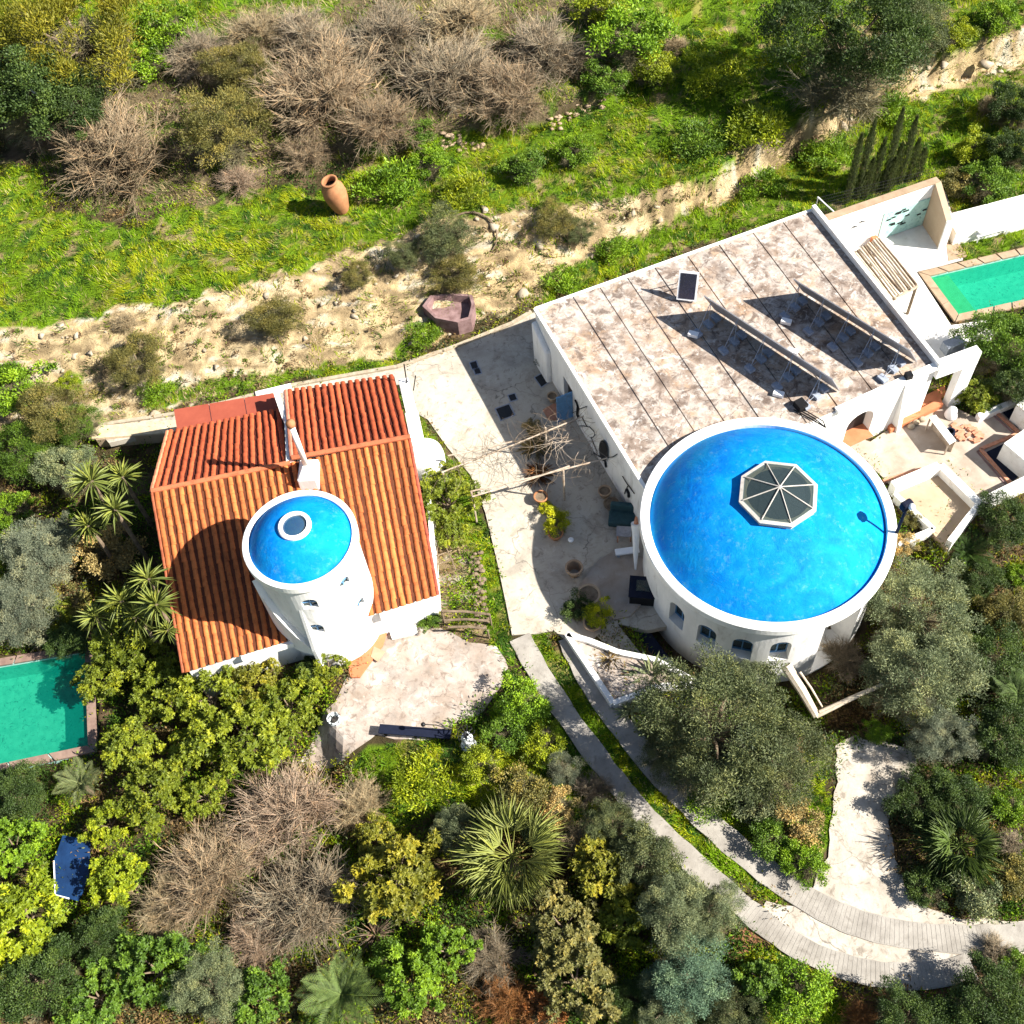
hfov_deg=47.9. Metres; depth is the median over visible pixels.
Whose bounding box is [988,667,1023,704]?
palm tree
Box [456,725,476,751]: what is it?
mosaic column
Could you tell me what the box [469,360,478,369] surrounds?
drain opening
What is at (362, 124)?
bare shrub
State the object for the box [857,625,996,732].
olive tree
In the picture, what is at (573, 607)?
bush
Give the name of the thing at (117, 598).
yucca
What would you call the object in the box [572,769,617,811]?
bare shrub
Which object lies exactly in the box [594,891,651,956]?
loquat tree
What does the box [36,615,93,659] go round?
evergreen tree
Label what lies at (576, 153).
bush
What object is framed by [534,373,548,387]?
drain opening
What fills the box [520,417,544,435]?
bush
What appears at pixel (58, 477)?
evergreen tree
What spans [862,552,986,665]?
olive tree
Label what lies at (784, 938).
driveway strip
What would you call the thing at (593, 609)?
bush
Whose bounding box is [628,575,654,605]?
fire pit
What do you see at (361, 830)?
loquat tree
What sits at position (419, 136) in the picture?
bush
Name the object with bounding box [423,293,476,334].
stone tub
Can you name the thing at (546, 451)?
vine pergola
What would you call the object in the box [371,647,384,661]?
door mat
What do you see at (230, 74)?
mimosa shrub
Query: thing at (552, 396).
plant pot
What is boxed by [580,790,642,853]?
olive tree
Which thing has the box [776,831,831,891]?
bush
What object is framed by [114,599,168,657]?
yucca
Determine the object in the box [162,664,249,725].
loquat tree
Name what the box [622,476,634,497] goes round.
iron figure
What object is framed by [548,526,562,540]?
plant pot
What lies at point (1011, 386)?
evergreen tree
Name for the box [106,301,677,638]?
courtyard
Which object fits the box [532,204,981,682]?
domed house
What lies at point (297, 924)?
bare shrub
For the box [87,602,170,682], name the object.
loquat tree
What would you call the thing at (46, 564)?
olive tree
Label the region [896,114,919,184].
columnar cypress
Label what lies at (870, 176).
columnar cypress
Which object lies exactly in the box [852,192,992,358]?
white yard floor
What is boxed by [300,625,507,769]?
patio
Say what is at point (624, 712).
agave
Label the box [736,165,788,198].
weed clump
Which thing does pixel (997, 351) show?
evergreen tree
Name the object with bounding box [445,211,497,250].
fallen branch
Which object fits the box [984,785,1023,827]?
bush
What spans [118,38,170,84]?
bush
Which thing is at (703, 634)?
window
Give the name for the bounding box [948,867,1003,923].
bush
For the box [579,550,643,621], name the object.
courtyard terrace
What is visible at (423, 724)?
rod lantern
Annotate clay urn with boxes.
[320,174,348,214]
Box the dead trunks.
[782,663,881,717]
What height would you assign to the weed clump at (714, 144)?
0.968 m
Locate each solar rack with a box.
[692,295,839,409]
[779,279,916,383]
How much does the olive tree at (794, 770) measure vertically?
4.622 m
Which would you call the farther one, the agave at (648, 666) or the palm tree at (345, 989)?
the agave at (648, 666)
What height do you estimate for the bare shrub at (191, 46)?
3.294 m
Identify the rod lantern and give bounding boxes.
[421,722,451,731]
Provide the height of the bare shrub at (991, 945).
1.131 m
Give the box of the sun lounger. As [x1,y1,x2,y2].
[976,227,1009,242]
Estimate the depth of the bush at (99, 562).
54.82 m
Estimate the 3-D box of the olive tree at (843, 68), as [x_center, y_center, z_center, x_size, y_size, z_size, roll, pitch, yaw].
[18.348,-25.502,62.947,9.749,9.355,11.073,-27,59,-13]
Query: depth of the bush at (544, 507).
54.55 m
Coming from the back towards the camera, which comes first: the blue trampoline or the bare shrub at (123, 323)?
the bare shrub at (123, 323)
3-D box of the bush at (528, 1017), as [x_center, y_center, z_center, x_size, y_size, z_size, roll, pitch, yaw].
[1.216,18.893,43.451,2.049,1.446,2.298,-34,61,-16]
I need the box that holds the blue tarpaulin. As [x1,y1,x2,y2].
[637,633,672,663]
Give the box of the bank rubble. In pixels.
[1,32,1021,418]
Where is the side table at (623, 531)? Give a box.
[616,526,631,542]
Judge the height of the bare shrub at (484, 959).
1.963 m
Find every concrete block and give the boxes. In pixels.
[687,330,698,338]
[772,389,784,398]
[780,317,791,325]
[788,347,798,354]
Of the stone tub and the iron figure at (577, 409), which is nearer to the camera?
the iron figure at (577, 409)
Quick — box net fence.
[816,168,935,214]
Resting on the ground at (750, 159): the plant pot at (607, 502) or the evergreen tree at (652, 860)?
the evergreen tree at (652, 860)
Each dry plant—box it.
[353,915,396,958]
[513,431,554,461]
[524,458,555,488]
[597,643,620,668]
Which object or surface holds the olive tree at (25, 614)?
on the ground at (750, 159)
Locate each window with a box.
[302,600,315,605]
[675,605,683,620]
[700,625,714,640]
[732,639,752,651]
[769,642,787,652]
[846,412,865,430]
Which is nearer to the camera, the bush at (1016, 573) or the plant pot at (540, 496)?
the bush at (1016, 573)
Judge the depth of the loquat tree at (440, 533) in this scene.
53.06 m
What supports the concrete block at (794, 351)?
on the domed house
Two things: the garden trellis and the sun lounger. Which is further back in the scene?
the sun lounger
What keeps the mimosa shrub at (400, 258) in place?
on the ground at (750, 159)
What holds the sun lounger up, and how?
on the ground at (750, 159)
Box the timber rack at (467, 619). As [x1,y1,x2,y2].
[441,610,492,638]
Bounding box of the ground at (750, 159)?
[0,0,1023,1023]
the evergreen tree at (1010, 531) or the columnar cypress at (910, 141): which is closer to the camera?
the evergreen tree at (1010, 531)
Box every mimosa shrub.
[0,0,73,50]
[0,0,150,100]
[0,414,58,489]
[14,377,101,443]
[44,403,109,447]
[100,329,168,394]
[175,84,277,177]
[192,34,272,96]
[239,287,307,338]
[339,259,376,288]
[381,239,421,273]
[418,198,483,266]
[424,250,487,299]
[535,193,582,240]
[543,749,587,786]
[566,217,601,245]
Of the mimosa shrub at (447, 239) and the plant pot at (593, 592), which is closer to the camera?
the plant pot at (593, 592)
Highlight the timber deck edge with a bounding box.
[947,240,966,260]
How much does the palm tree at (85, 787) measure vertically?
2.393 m
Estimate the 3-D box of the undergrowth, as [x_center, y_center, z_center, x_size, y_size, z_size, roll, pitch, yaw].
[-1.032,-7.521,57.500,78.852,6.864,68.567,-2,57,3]
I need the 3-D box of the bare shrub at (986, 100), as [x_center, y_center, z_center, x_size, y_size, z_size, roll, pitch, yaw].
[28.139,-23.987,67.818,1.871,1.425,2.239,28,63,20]
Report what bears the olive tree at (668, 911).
on the ground at (750, 159)
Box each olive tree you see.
[0,514,79,595]
[0,569,65,650]
[32,510,83,564]
[159,933,247,1023]
[430,802,477,863]
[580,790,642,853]
[626,638,793,818]
[633,707,711,790]
[634,867,710,961]
[634,961,704,1023]
[641,922,735,1023]
[679,876,748,944]
[701,974,775,1023]
[722,708,840,815]
[724,659,779,714]
[742,0,953,139]
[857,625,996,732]
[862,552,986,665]
[868,0,956,72]
[901,694,983,769]
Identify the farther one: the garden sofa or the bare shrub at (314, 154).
the bare shrub at (314, 154)
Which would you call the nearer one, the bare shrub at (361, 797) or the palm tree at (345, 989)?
the palm tree at (345, 989)
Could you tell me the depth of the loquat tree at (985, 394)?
55.45 m
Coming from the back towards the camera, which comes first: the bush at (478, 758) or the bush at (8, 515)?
the bush at (8, 515)
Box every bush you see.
[0,359,59,416]
[0,490,39,532]
[46,582,91,628]
[53,369,79,391]
[64,518,148,583]
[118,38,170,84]
[131,0,203,59]
[365,936,418,980]
[394,118,437,147]
[407,142,452,182]
[416,609,442,633]
[420,467,491,532]
[459,744,509,784]
[476,706,530,753]
[488,760,551,815]
[491,146,547,185]
[493,669,554,728]
[517,982,570,1023]
[519,718,566,769]
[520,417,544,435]
[525,784,582,833]
[537,500,555,515]
[543,505,571,537]
[549,132,600,167]
[559,587,593,623]
[567,0,630,26]
[578,57,632,103]
[581,596,615,630]
[583,0,679,84]
[628,39,681,94]
[727,789,784,831]
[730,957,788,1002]
[746,813,805,863]
[758,956,837,1023]
[774,795,826,852]
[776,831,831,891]
[861,718,893,744]
[895,532,921,556]
[902,859,955,911]
[903,510,924,528]
[932,14,983,57]
[940,165,985,201]
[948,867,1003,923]
[952,123,999,167]
[959,155,1021,206]
[974,393,1002,410]
[975,0,1022,36]
[982,852,1023,901]
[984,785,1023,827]
[996,748,1023,780]
[996,945,1023,990]
[1004,562,1023,586]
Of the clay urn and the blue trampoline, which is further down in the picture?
the blue trampoline
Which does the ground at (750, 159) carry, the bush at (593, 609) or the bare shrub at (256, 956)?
the bare shrub at (256, 956)
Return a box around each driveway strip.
[510,633,977,990]
[559,634,1023,953]
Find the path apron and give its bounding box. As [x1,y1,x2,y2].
[595,620,640,653]
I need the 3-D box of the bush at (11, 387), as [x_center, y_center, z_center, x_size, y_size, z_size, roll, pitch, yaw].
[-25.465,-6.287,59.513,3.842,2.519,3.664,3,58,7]
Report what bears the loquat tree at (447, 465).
on the ground at (750, 159)
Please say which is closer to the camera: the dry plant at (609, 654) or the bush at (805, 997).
the bush at (805, 997)
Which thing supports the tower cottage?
on the ground at (750, 159)
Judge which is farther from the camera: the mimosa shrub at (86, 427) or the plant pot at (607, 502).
the mimosa shrub at (86, 427)
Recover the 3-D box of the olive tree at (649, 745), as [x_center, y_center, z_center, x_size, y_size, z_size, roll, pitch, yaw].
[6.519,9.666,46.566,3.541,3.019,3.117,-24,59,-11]
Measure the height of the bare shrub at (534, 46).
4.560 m
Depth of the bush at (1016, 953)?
42.12 m
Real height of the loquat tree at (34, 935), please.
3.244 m
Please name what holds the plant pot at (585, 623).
on the courtyard
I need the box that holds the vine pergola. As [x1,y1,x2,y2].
[430,401,608,522]
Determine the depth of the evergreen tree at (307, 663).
50.24 m
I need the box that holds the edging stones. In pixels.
[469,550,489,626]
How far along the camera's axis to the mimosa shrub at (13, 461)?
57.96 m
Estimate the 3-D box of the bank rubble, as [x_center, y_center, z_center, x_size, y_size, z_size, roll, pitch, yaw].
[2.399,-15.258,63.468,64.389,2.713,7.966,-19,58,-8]
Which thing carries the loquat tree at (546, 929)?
on the ground at (750, 159)
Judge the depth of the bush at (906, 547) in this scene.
51.98 m
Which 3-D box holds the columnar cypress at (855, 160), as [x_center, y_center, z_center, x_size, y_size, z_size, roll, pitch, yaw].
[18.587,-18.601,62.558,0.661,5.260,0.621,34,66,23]
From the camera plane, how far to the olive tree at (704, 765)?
44.10 m
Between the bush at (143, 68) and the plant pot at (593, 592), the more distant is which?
the bush at (143, 68)
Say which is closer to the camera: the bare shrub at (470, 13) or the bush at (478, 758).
the bush at (478, 758)
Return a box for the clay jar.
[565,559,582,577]
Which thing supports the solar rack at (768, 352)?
on the domed house
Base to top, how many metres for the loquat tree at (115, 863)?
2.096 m
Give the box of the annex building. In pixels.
[850,400,1023,552]
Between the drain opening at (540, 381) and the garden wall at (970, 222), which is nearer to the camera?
the drain opening at (540, 381)
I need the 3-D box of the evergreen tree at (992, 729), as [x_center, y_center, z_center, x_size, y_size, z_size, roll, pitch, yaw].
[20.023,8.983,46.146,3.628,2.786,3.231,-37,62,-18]
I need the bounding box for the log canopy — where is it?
[854,237,918,314]
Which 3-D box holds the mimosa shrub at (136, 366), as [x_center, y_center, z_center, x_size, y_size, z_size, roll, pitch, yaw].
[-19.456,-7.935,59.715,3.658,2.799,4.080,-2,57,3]
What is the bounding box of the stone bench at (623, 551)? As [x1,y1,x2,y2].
[615,547,639,556]
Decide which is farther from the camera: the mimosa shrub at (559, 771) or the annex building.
the annex building
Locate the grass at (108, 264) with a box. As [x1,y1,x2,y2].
[0,0,1023,1023]
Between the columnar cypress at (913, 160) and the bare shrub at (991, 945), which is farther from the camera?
the columnar cypress at (913, 160)
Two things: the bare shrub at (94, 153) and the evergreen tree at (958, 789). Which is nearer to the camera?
the evergreen tree at (958, 789)
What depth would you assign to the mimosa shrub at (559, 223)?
61.98 m
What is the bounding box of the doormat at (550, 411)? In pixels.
[543,403,556,420]
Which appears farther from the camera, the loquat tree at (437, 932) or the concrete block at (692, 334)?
the concrete block at (692, 334)
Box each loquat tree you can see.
[0,551,24,581]
[0,816,48,878]
[0,857,69,970]
[41,596,80,640]
[51,948,129,1023]
[69,654,125,705]
[77,799,135,850]
[86,847,148,911]
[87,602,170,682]
[94,716,158,774]
[109,930,206,1011]
[112,757,185,835]
[127,651,199,726]
[153,724,217,770]
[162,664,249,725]
[176,771,229,821]
[179,694,293,779]
[225,657,282,707]
[228,954,292,1023]
[245,666,323,745]
[305,653,351,681]
[330,828,443,926]
[351,811,395,856]
[380,943,445,1021]
[416,919,483,982]
[434,512,474,549]
[437,461,466,496]
[526,875,600,976]
[531,924,621,1023]
[567,828,643,900]
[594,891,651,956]
[948,374,998,413]
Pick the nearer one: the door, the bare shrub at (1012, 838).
the bare shrub at (1012, 838)
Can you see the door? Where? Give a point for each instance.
(563, 406)
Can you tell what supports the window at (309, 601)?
in the tower cottage
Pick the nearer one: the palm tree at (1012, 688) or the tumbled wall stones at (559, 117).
the palm tree at (1012, 688)
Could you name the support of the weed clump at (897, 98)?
on the ground at (750, 159)
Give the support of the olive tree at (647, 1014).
on the ground at (750, 159)
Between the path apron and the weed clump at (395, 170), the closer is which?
the path apron
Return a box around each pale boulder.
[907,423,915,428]
[912,419,919,424]
[918,416,925,421]
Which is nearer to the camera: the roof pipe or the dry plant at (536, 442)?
the roof pipe
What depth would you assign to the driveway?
44.92 m
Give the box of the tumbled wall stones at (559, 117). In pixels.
[202,35,607,152]
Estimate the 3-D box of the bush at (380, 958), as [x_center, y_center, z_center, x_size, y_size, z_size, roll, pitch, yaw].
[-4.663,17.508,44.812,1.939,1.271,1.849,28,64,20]
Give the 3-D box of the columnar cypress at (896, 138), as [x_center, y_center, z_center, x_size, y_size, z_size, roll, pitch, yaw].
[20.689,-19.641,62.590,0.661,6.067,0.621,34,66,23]
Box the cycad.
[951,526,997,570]
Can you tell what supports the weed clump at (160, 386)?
on the ground at (750, 159)
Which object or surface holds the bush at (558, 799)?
on the ground at (750, 159)
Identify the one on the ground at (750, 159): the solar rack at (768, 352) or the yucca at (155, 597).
the yucca at (155, 597)
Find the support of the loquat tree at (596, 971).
on the ground at (750, 159)
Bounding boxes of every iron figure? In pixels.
[573,400,594,437]
[591,438,616,467]
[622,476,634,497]
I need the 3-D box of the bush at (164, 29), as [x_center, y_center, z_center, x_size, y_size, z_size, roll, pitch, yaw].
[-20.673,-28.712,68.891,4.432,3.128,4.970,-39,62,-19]
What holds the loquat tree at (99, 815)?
on the ground at (750, 159)
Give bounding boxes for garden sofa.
[608,501,635,526]
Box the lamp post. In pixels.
[895,498,915,533]
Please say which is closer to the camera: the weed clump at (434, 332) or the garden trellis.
the garden trellis
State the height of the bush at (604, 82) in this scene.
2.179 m
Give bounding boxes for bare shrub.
[20,125,72,159]
[45,81,207,223]
[108,310,140,334]
[126,866,202,938]
[150,802,271,941]
[151,20,228,96]
[210,157,267,199]
[214,0,287,67]
[219,753,351,889]
[220,900,299,983]
[231,825,369,982]
[240,18,393,145]
[269,0,360,68]
[273,127,334,177]
[322,0,440,89]
[328,79,428,164]
[330,766,393,838]
[384,21,511,116]
[415,0,505,52]
[442,50,551,136]
[453,915,532,1007]
[466,963,530,1023]
[495,7,606,99]
[555,812,602,858]
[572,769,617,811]
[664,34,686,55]
[817,634,867,686]
[836,998,878,1023]
[873,679,895,715]
[970,929,1016,978]
[978,91,995,113]
[995,829,1023,862]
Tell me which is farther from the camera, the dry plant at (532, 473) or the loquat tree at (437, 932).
the dry plant at (532, 473)
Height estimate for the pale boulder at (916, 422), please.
0.280 m
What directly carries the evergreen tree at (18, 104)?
on the ground at (750, 159)
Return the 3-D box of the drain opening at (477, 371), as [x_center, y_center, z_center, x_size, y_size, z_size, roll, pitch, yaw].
[-1.788,-7.278,59.662,0.393,0.075,0.479,-16,57,-6]
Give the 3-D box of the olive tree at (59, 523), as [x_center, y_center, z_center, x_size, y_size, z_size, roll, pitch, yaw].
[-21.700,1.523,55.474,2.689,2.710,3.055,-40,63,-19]
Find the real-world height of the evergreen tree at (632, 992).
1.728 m
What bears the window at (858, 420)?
in the domed house
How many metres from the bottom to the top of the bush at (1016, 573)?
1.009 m
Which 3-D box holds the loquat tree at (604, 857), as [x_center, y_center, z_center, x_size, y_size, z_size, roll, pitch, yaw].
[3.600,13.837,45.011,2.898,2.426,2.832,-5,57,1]
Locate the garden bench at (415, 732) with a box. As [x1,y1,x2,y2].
[378,724,450,741]
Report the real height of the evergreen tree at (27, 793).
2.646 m
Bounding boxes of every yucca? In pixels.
[64,458,128,537]
[69,508,119,569]
[73,601,125,653]
[91,488,149,561]
[93,579,153,644]
[104,457,153,527]
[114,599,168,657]
[125,556,171,617]
[130,581,180,633]
[151,616,180,645]
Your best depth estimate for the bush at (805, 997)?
41.67 m
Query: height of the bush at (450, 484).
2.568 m
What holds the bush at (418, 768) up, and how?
on the ground at (750, 159)
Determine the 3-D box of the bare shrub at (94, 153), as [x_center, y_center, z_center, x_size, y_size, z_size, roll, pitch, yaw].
[-21.952,-20.307,65.054,9.436,5.820,9.273,-38,62,-19]
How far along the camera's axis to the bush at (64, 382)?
60.02 m
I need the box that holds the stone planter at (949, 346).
[940,336,964,355]
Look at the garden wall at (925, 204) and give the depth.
61.25 m
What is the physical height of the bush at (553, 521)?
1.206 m
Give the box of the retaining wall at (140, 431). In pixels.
[91,383,291,446]
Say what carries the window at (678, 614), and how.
in the domed house
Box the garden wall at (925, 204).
[825,177,954,249]
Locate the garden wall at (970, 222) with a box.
[949,194,1023,244]
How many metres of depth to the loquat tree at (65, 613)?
53.17 m
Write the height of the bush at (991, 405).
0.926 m
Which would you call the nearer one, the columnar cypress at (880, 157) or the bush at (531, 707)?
the bush at (531, 707)
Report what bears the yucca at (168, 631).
on the ground at (750, 159)
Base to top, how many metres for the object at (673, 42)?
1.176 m
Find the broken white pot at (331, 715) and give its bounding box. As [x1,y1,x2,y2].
[327,712,340,726]
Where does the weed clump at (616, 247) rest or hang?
on the ground at (750, 159)
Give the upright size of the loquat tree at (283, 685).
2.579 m
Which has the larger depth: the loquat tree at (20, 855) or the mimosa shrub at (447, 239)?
the mimosa shrub at (447, 239)
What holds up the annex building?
on the ground at (750, 159)
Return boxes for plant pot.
[534,490,547,503]
[547,391,557,402]
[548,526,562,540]
[577,583,600,604]
[583,614,601,631]
[598,485,611,498]
[603,497,618,510]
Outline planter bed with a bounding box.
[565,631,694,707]
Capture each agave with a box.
[611,688,646,724]
[622,646,671,685]
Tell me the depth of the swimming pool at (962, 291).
61.61 m
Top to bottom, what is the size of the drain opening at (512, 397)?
0.075 m
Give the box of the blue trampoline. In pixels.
[53,835,89,901]
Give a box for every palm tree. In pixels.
[51,756,99,807]
[293,947,385,1023]
[438,789,572,918]
[899,798,1009,893]
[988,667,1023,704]
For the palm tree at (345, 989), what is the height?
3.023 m
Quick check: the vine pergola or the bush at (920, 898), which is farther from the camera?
the vine pergola
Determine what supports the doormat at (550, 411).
on the courtyard
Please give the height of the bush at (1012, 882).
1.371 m
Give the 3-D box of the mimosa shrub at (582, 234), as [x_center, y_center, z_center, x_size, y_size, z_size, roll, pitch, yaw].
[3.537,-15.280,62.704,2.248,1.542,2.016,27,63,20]
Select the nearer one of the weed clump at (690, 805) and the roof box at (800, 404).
the weed clump at (690, 805)
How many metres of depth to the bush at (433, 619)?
51.55 m
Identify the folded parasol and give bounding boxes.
[631,516,639,569]
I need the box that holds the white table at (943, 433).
[925,415,955,454]
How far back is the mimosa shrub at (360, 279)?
60.93 m
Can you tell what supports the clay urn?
on the ground at (750, 159)
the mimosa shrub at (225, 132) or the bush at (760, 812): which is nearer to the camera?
the bush at (760, 812)
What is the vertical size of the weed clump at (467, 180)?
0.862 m
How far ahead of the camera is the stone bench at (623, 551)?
52.69 m
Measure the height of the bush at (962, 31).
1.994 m
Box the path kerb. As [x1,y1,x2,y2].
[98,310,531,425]
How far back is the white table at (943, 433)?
54.77 m
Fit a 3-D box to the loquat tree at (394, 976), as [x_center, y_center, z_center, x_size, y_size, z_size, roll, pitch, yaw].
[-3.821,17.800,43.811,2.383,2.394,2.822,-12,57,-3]
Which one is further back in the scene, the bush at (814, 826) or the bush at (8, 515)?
the bush at (8, 515)
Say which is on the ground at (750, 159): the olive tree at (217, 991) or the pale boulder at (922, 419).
the olive tree at (217, 991)
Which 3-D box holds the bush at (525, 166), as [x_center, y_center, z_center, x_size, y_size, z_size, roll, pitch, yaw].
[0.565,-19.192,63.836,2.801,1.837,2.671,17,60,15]
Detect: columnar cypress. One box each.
[843,131,864,203]
[854,117,877,199]
[861,156,876,199]
[869,136,888,192]
[880,104,905,190]
[884,155,898,191]
[890,141,905,185]
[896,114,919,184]
[905,137,921,181]
[914,146,927,178]
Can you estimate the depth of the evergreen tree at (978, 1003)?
40.48 m
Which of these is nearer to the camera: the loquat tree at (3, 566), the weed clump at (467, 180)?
the loquat tree at (3, 566)
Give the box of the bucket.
[947,427,954,436]
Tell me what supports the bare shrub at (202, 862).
on the ground at (750, 159)
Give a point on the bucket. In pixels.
(951, 430)
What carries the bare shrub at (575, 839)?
on the ground at (750, 159)
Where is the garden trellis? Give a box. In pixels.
[436,541,455,579]
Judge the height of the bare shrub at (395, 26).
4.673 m
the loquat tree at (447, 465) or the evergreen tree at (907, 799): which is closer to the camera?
the evergreen tree at (907, 799)
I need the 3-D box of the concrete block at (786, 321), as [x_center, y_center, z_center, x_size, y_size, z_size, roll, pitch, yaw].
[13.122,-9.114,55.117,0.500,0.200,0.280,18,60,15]
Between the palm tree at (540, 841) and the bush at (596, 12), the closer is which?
the palm tree at (540, 841)
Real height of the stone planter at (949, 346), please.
0.600 m
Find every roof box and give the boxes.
[793,397,808,412]
[904,370,913,380]
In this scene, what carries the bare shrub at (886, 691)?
on the ground at (750, 159)
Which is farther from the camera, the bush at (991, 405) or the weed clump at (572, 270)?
the weed clump at (572, 270)
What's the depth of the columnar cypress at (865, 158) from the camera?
62.25 m
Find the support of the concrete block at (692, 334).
on the domed house
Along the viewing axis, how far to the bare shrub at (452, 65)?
65.13 m
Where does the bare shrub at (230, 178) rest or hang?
on the ground at (750, 159)
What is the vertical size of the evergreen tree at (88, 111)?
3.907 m
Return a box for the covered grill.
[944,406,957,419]
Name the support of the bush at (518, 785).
on the ground at (750, 159)
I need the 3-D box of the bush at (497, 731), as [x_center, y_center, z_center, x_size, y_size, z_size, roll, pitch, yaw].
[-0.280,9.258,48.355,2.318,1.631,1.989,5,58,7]
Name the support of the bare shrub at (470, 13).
on the ground at (750, 159)
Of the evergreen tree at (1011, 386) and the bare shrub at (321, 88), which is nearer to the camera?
the evergreen tree at (1011, 386)
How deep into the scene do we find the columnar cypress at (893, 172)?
63.71 m
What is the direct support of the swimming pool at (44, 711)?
in the ground at (750, 159)
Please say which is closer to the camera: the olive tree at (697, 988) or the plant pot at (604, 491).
the olive tree at (697, 988)
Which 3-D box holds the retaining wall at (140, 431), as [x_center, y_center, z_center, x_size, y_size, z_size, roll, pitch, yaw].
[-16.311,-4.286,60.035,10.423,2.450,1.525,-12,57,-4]
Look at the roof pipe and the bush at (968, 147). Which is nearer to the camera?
the roof pipe
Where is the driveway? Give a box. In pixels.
[764,735,1023,961]
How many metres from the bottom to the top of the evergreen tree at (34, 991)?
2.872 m
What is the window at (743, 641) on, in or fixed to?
in the domed house
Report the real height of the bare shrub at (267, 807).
4.114 m
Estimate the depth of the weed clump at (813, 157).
66.00 m
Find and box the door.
[556,391,572,421]
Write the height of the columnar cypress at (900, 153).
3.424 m
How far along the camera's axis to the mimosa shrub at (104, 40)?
64.66 m
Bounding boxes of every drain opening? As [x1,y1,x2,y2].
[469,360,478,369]
[473,367,481,374]
[495,403,514,420]
[507,393,517,401]
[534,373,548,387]
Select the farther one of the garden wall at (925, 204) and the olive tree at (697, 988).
the garden wall at (925, 204)
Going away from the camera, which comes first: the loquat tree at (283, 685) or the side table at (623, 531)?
the loquat tree at (283, 685)
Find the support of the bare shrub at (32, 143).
on the ground at (750, 159)
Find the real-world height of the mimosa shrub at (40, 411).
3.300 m
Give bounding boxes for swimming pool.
[0,643,99,771]
[918,247,1023,322]
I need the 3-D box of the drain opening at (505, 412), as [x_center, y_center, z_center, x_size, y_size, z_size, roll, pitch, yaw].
[-0.352,-5.022,58.096,0.840,0.075,0.892,-20,58,-8]
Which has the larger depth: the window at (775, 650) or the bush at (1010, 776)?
the window at (775, 650)
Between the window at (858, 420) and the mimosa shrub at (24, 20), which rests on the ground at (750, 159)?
the mimosa shrub at (24, 20)
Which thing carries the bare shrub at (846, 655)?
on the ground at (750, 159)
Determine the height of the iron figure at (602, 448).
3.288 m
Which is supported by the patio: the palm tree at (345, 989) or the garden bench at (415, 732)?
the garden bench at (415, 732)
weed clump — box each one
[134,375,178,409]
[350,156,424,207]
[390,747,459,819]
[403,318,441,350]
[438,170,495,212]
[536,262,584,294]
[593,234,634,263]
[673,114,731,161]
[678,45,750,102]
[683,782,738,828]
[717,95,789,152]
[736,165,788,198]
[794,127,853,173]
[871,90,924,128]
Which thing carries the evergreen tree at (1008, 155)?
on the ground at (750, 159)
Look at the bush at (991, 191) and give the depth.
63.23 m
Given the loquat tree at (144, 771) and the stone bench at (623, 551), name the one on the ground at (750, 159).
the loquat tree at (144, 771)
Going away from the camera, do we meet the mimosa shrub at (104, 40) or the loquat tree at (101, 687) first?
the loquat tree at (101, 687)
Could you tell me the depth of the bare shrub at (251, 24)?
68.26 m
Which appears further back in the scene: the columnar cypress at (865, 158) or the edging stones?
the columnar cypress at (865, 158)
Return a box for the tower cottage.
[149,364,445,698]
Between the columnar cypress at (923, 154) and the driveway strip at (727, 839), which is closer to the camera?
the driveway strip at (727, 839)
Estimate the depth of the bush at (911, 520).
52.77 m
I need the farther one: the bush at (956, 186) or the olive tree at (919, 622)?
the bush at (956, 186)
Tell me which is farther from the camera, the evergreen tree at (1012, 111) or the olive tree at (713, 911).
the evergreen tree at (1012, 111)
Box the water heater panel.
[676,270,698,301]
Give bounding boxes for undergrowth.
[0,0,1023,1023]
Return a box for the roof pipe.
[794,409,825,427]
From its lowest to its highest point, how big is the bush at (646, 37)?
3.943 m
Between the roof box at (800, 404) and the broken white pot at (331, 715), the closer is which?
the broken white pot at (331, 715)
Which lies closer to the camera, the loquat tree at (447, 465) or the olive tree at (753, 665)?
the olive tree at (753, 665)
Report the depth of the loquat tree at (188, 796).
48.11 m
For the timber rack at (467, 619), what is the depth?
50.95 m
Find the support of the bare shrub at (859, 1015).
on the ground at (750, 159)
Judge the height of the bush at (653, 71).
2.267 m
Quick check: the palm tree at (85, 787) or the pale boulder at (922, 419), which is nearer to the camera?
the palm tree at (85, 787)
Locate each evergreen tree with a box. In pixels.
[0,43,84,147]
[0,759,49,831]
[0,931,85,1023]
[26,443,97,502]
[36,63,113,145]
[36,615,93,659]
[66,903,130,982]
[293,655,324,678]
[599,971,656,1023]
[608,815,686,891]
[872,974,951,1023]
[880,762,962,836]
[921,762,1001,824]
[931,947,1023,1023]
[947,309,1023,382]
[954,618,1023,713]
[956,556,1010,598]
[957,693,1023,774]
[971,586,1023,643]
[975,489,1023,553]
[979,352,1023,408]
[980,126,1023,173]
[985,79,1023,132]
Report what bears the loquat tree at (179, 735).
on the ground at (750, 159)

